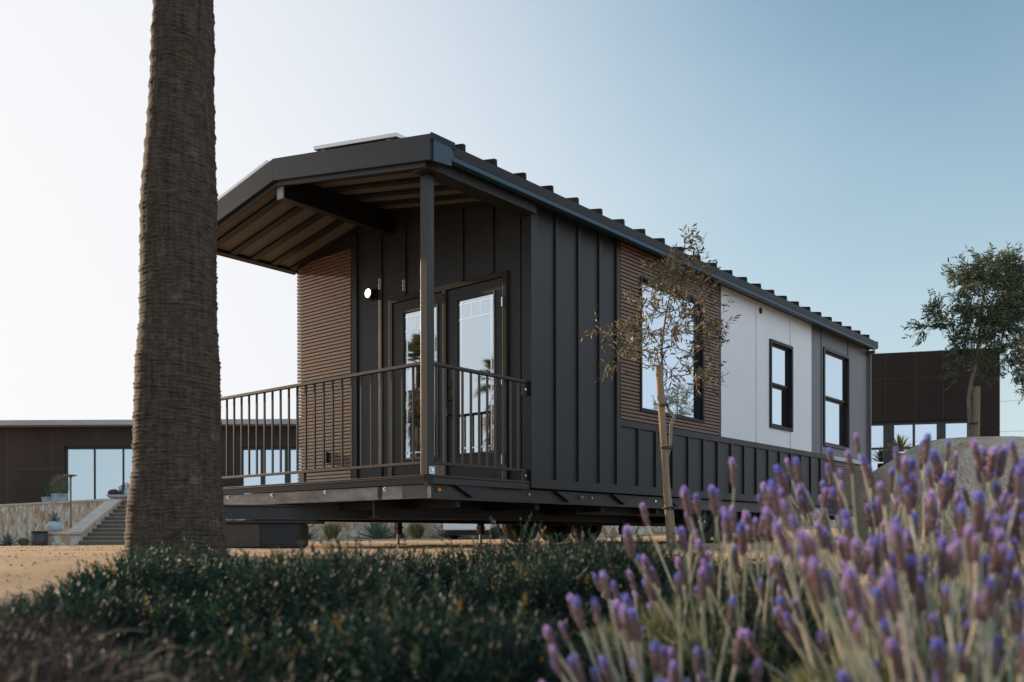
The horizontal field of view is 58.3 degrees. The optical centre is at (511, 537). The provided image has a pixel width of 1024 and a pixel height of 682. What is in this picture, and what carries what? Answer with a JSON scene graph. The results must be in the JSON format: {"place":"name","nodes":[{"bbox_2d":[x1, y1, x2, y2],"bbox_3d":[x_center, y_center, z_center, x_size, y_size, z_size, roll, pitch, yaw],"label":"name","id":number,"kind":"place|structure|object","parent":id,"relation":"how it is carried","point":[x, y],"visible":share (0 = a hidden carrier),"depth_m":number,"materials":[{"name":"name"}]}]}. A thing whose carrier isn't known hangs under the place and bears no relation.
{"place":"outdoors","nodes":[
{"label":"outdoors","id":0,"kind":"place"},
{"bbox_2d":[17,537,29,545],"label":"ornamental grass","id":1,"kind":"object","parent":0,"point":[21,540],"depth_m":38.40,"materials":[{"name":"plant"}]},
{"bbox_2d":[47,521,61,531],"bbox_3d":[-15.801,-0.395,31.699,0.470,0.360,0.470,0,0,40],"label":"round pot","id":2,"kind":"object","parent":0,"point":[54,526],"visible":1,"depth_m":31.54,"materials":[{"name":"white ceramic"}]},
{"bbox_2d":[42,511,68,522],"bbox_3d":[-15.821,-0.730,31.692,0.974,0.456,1.104,0,0,40],"label":"spiky agave","id":3,"kind":"object","parent":2,"relation":"in","point":[54,517],"visible":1,"depth_m":31.65,"materials":[{"name":"green plant"}]},
{"bbox_2d":[0,419,300,503],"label":"building","id":4,"kind":"structure","parent":0,"point":[95,456],"depth_m":44.33,"materials":[{"name":"wood"}]},
{"bbox_2d":[66,447,93,500],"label":"window","id":5,"kind":"structure","parent":4,"relation":"in","point":[79,460],"depth_m":44.49,"materials":[{"name":"grey"}]},
{"bbox_2d":[94,447,122,498],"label":"window","id":6,"kind":"structure","parent":4,"relation":"in","point":[108,461],"depth_m":44.46,"materials":[{"name":"grey"}]},
{"bbox_2d":[123,447,132,499],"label":"window","id":7,"kind":"structure","parent":4,"relation":"in","point":[127,451],"depth_m":44.44,"materials":[{"name":"grey"}]},
{"bbox_2d":[242,447,262,493],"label":"window","id":8,"kind":"structure","parent":4,"relation":"in","point":[248,481],"depth_m":44.30,"materials":[{"name":"grey"}]},
{"bbox_2d":[263,447,287,484],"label":"window","id":9,"kind":"structure","parent":4,"relation":"in","point":[276,479],"depth_m":44.28,"materials":[{"name":"grey"}]},
{"bbox_2d":[287,447,300,482],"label":"window","id":10,"kind":"structure","parent":4,"relation":"in","point":[292,478],"depth_m":44.26,"materials":[{"name":"grey"}]},
{"bbox_2d":[320,522,342,538],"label":"ornamental grass","id":11,"kind":"object","parent":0,"point":[332,531],"depth_m":32.16,"materials":[{"name":"plant"}]},
{"bbox_2d":[407,523,426,538],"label":"ornamental grass","id":12,"kind":"object","parent":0,"point":[416,531],"depth_m":32.09,"materials":[{"name":"plant"}]},
{"bbox_2d":[0,528,1023,607],"bbox_3d":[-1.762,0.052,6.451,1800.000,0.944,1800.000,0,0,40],"label":"ground","id":13,"kind":"structure","parent":0,"point":[39,572],"depth_m":5.33,"materials":[{"name":"beige sand"}]},
{"bbox_2d":[0,533,20,545],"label":"agave","id":14,"kind":"object","parent":13,"relation":"on","point":[6,541],"visible":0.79,"depth_m":38.90,"materials":[{"name":"green plant"}]},
{"bbox_2d":[31,531,47,545],"bbox_3d":[-16.002,0.086,31.100,0.524,0.625,0.524,0,0,40],"label":"planter","id":15,"kind":"object","parent":13,"relation":"on","point":[38,538],"visible":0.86,"depth_m":30.89,"materials":[{"name":"grey concrete"}]},
{"bbox_2d":[0,499,113,545],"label":"retaining wall","id":16,"kind":"structure","parent":13,"relation":"on","point":[20,520],"depth_m":38.95,"materials":[{"name":"stone"}]},
{"bbox_2d":[41,497,52,501],"bbox_3d":[-19.745,-1.623,39.197,0.622,0.240,0.622,0,0,37],"label":"plant pot","id":17,"kind":"object","parent":16,"relation":"on","point":[46,499],"visible":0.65,"depth_m":38.98,"materials":[{"name":"grey ceramic"}]},
{"bbox_2d":[38,480,57,496],"bbox_3d":[-19.749,-2.052,39.201,0.842,0.892,0.821,0,0,40],"label":"potted shrub","id":18,"kind":"object","parent":17,"relation":"in","point":[44,489],"visible":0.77,"depth_m":39.10,"materials":[{"name":"green plant"}]},
{"bbox_2d":[51,493,67,500],"bbox_3d":[-18.668,-1.663,37.897,0.622,0.320,0.622,0,0,37],"label":"plant pot","id":19,"kind":"object","parent":16,"relation":"on","point":[59,496],"visible":0.97,"depth_m":37.72,"materials":[{"name":"grey ceramic"}]},
{"bbox_2d":[48,474,69,492],"bbox_3d":[-18.680,-2.158,37.912,0.876,0.993,0.862,0,0,40],"label":"potted shrub","id":20,"kind":"object","parent":19,"relation":"in","point":[61,489],"visible":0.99,"depth_m":37.84,"materials":[{"name":"green plant"}]},
{"bbox_2d":[65,474,76,528],"bbox_3d":[-16.146,-0.977,33.599,0.450,2.690,0.450,0,0,40],"label":"path light","id":21,"kind":"object","parent":13,"relation":"on","point":[70,476],"visible":0.77,"depth_m":33.57,"materials":[{"name":"brown metal"}]},
{"bbox_2d":[48,499,231,545],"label":"staircase","id":22,"kind":"structure","parent":13,"relation":"on","point":[104,523],"depth_m":32.73,"materials":[{"name":"concrete"}]},
{"bbox_2d":[106,494,127,498],"bbox_3d":[-15.425,-1.590,35.898,0.840,0.170,0.840,0,0,0],"label":"plant pot","id":23,"kind":"object","parent":22,"relation":"on","point":[113,496],"visible":0.76,"depth_m":35.63,"materials":[{"name":"grey concrete"}]},
{"bbox_2d":[108,489,117,494],"bbox_3d":[-15.553,-1.774,35.808,0.278,0.259,0.384,0,0,40],"label":"lava rock","id":24,"kind":"object","parent":23,"relation":"in","point":[112,491],"visible":0.96,"depth_m":35.69,"materials":[{"name":"brown stone"}]},
{"bbox_2d":[0,584,325,681],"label":"dry undergrowth","id":25,"kind":"object","parent":13,"relation":"on","point":[45,670],"visible":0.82,"depth_m":1.44,"materials":[{"name":"brown plant"}]},
{"bbox_2d":[0,621,223,681],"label":"dead stems","id":26,"kind":"object","parent":25,"relation":"on","point":[162,676],"visible":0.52,"depth_m":1.41,"materials":[{"name":"brown plant"}]},
{"bbox_2d":[123,0,227,558],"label":"palm tree","id":27,"kind":"object","parent":13,"relation":"on","point":[175,493],"visible":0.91,"depth_m":4.83,"materials":[{"name":"brown plant"}]},
{"bbox_2d":[225,520,324,548],"bbox_3d":[-2.262,-0.011,8.307,1.050,0.282,0.580,0,0,-4],"label":"storage box","id":28,"kind":"object","parent":13,"relation":"on","point":[260,534],"visible":0.64,"depth_m":8.05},
{"bbox_2d":[308,526,319,539],"bbox_3d":[-7.439,-0.221,32.633,1.465,0.705,1.265,0,0,-4],"label":"agave","id":29,"kind":"object","parent":13,"relation":"on","point":[312,533],"visible":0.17,"depth_m":32.69,"materials":[{"name":"green plant"}]},
{"bbox_2d":[345,522,393,538],"bbox_3d":[-4.807,-0.343,32.436,1.931,0.885,1.980,0,0,-34],"label":"agave","id":30,"kind":"object","parent":13,"relation":"on","point":[376,531],"visible":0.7,"depth_m":32.24,"materials":[{"name":"green plant"}]},
{"bbox_2d":[0,536,774,596],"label":"pebbles","id":31,"kind":"object","parent":13,"relation":"on","point":[290,548],"visible":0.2,"depth_m":7.46,"materials":[{"name":"stone"}]},
{"bbox_2d":[393,533,406,538],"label":"shrub","id":32,"kind":"object","parent":13,"relation":"on","point":[402,535],"visible":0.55,"depth_m":31.85,"materials":[{"name":"green plant"}]},
{"bbox_2d":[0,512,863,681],"bbox_3d":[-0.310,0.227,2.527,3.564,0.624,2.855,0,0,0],"label":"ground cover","id":33,"kind":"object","parent":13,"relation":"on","point":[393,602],"visible":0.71,"depth_m":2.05,"materials":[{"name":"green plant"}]},
{"bbox_2d":[430,524,466,537],"bbox_3d":[-2.074,-0.312,32.261,1.570,0.766,1.812,0,0,40],"label":"agave","id":34,"kind":"object","parent":13,"relation":"on","point":[446,533],"visible":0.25,"depth_m":32.02,"materials":[{"name":"green plant"}]},
{"bbox_2d":[443,523,501,538],"bbox_3d":[-0.892,-0.861,31.724,1.616,1.818,4.788,0,0,14],"label":"parked van","id":35,"kind":"object","parent":13,"relation":"on","point":[456,531],"visible":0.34,"depth_m":29.50,"materials":[{"name":"white paint"}]},
{"bbox_2d":[0,594,1011,681],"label":"planting bed","id":36,"kind":"object","parent":13,"relation":"on","point":[6,601],"depth_m":2.86,"materials":[{"name":"brown soil"}]},
{"bbox_2d":[540,566,761,681],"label":"lavender bush","id":37,"kind":"object","parent":36,"relation":"on","point":[624,615],"visible":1,"depth_m":1.31,"materials":[{"name":"purple plant"}]},
{"bbox_2d":[571,457,871,681],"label":"lavender bush","id":38,"kind":"object","parent":36,"relation":"on","point":[650,580],"visible":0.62,"depth_m":1.69,"materials":[{"name":"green plant"}]},
{"bbox_2d":[742,431,1023,679],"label":"lavender bush","id":39,"kind":"object","parent":36,"relation":"on","point":[875,515],"visible":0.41,"depth_m":1.85,"materials":[{"name":"purple plant"}]},
{"bbox_2d":[744,464,1023,681],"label":"lavender bush","id":40,"kind":"object","parent":36,"relation":"on","point":[998,558],"visible":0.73,"depth_m":1.34,"materials":[{"name":"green plant"}]},
{"bbox_2d":[797,521,1023,681],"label":"lavender bush","id":41,"kind":"object","parent":36,"relation":"on","point":[882,596],"visible":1,"depth_m":1.09,"materials":[{"name":"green plant"}]},
{"bbox_2d":[859,437,1023,676],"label":"lavender bush","id":42,"kind":"object","parent":36,"relation":"on","point":[980,455],"visible":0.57,"depth_m":1.73,"materials":[{"name":"purple plant"}]},
{"bbox_2d":[232,516,855,539],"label":"retaining wall","id":43,"kind":"structure","parent":13,"relation":"on","point":[349,529],"depth_m":32.75,"materials":[{"name":"stone"}]},
{"bbox_2d":[217,132,877,544],"bbox_3d":[0.952,-1.815,12.361,3.935,3.826,11.593,0,0,40],"label":"mobile home","id":44,"kind":"object","parent":13,"relation":"on","point":[451,296],"visible":0.81,"depth_m":9.65,"materials":[{"name":"grey paint"}]},
{"bbox_2d":[393,292,442,475],"bbox_3d":[-0.989,-1.546,9.710,0.776,1.975,0.028,0,0,40],"label":"door","id":45,"kind":"structure","parent":44,"relation":"in","point":[406,314],"depth_m":9.79,"materials":[{"name":"grey paint"}]},
{"bbox_2d":[446,278,502,478],"bbox_3d":[-0.386,-1.546,9.158,0.759,1.975,0.086,0,0,40],"label":"door","id":46,"kind":"structure","parent":44,"relation":"in","point":[474,311],"depth_m":9.18,"materials":[{"name":"grey paint"}]},
{"bbox_2d":[638,275,704,422],"bbox_3d":[1.847,-2.152,10.711,0.108,1.507,1.433,0,0,40],"label":"window","id":47,"kind":"structure","parent":44,"relation":"in","point":[682,405],"depth_m":10.79,"materials":[{"name":"clear glass"}]},
{"bbox_2d":[769,338,792,431],"bbox_3d":[3.766,-2.135,12.963,0.108,1.223,0.745,0,0,40],"label":"window","id":48,"kind":"structure","parent":44,"relation":"in","point":[780,354],"depth_m":13.03,"materials":[{"name":"clear glass"}]},
{"bbox_2d":[823,347,849,450],"bbox_3d":[5.096,-2.175,14.523,0.108,1.523,1.065,0,0,40],"label":"window","id":49,"kind":"structure","parent":44,"relation":"in","point":[836,365],"depth_m":14.60,"materials":[{"name":"clear glass"}]},
{"bbox_2d":[308,527,842,540],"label":"kerb","id":50,"kind":"structure","parent":13,"relation":"on","point":[470,538],"depth_m":31.11,"materials":[{"name":"concrete"}]},
{"bbox_2d":[580,223,739,546],"bbox_3d":[1.293,-1.213,7.510,1.366,2.679,1.322,0,0,-21],"label":"olive tree","id":51,"kind":"object","parent":13,"relation":"on","point":[671,281],"visible":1,"depth_m":7.41,"materials":[{"name":"green plant"}]},
{"bbox_2d":[655,364,675,546],"bbox_3d":[1.246,-0.628,7.444,0.168,1.548,0.072,0,0,0],"label":"wooden stake","id":52,"kind":"object","parent":13,"relation":"on","point":[664,448],"visible":0.98,"depth_m":7.42,"materials":[{"name":"brown wood"}]},
{"bbox_2d":[879,435,918,454],"bbox_3d":[12.293,-1.790,29.009,1.344,3.048,1.344,0,0,40],"label":"agave","id":53,"kind":"object","parent":13,"relation":"on","point":[900,443],"visible":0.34,"depth_m":28.91,"materials":[{"name":"green plant"}]},
{"bbox_2d":[871,348,999,470],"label":"rust building","id":54,"kind":"structure","parent":13,"relation":"on","point":[912,399],"depth_m":30.62,"materials":[{"name":"brown metal"}]},
{"bbox_2d":[871,422,888,470],"bbox_3d":[12.175,-2.084,31.156,1.133,3.630,0.080,0,0,15],"label":"window","id":55,"kind":"structure","parent":54,"relation":"in","point":[879,431],"depth_m":31.09,"materials":[{"name":"grey"}]},
{"bbox_2d":[889,421,913,461],"bbox_3d":[13.106,-2.085,30.916,0.785,3.630,0.080,0,0,15],"label":"window","id":56,"kind":"structure","parent":54,"relation":"in","point":[906,429],"depth_m":30.91,"materials":[{"name":"grey"}]},
{"bbox_2d":[914,421,940,446],"bbox_3d":[13.896,-2.086,30.711,0.843,3.630,0.080,0,0,15],"label":"window","id":57,"kind":"structure","parent":54,"relation":"in","point":[920,427],"depth_m":30.72,"materials":[{"name":"grey"}]},
{"bbox_2d":[941,420,967,438],"bbox_3d":[14.704,-2.087,30.502,0.822,3.630,0.080,0,0,15],"label":"window","id":58,"kind":"structure","parent":54,"relation":"in","point":[949,428],"depth_m":30.51,"materials":[{"name":"grey"}]},
{"bbox_2d":[856,436,1023,545],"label":"boulder","id":59,"kind":"object","parent":13,"relation":"on","point":[966,476],"visible":0.22,"depth_m":9.24,"materials":[{"name":"stone"}]},
{"bbox_2d":[901,241,1023,436],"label":"olive tree","id":60,"kind":"object","parent":13,"relation":"on","point":[1006,310],"visible":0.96,"depth_m":10.31,"materials":[{"name":"green plant"}]},
{"bbox_2d":[969,386,980,436],"bbox_3d":[5.188,-0.855,10.300,0.124,1.678,0.091,0,0,-6],"label":"wooden stake","id":61,"kind":"object","parent":13,"relation":"on","point":[976,411],"visible":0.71,"depth_m":10.27,"materials":[{"name":"brown wood"}]},
{"bbox_2d":[1002,331,1023,404],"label":"olive tree","id":62,"kind":"object","parent":13,"relation":"on","point":[1021,341],"visible":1,"depth_m":9.92,"materials":[{"name":"green plant"}]},
{"bbox_2d":[0,0,1023,436],"label":"sky","id":63,"kind":"structure","parent":0,"point":[830,156],"materials":[{"name":"blue"}]},
{"label":"terrace","id":64,"kind":"structure","parent":0,"visible":0},
{"bbox_2d":[117,483,128,498],"bbox_3d":[-15.376,-1.861,36.586,0.684,0.779,0.677,0,0,-6],"label":"leafy shrub","id":65,"kind":"object","parent":64,"relation":"on","point":[121,487],"visible":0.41,"depth_m":36.50,"materials":[{"name":"green plant"}]}
]}

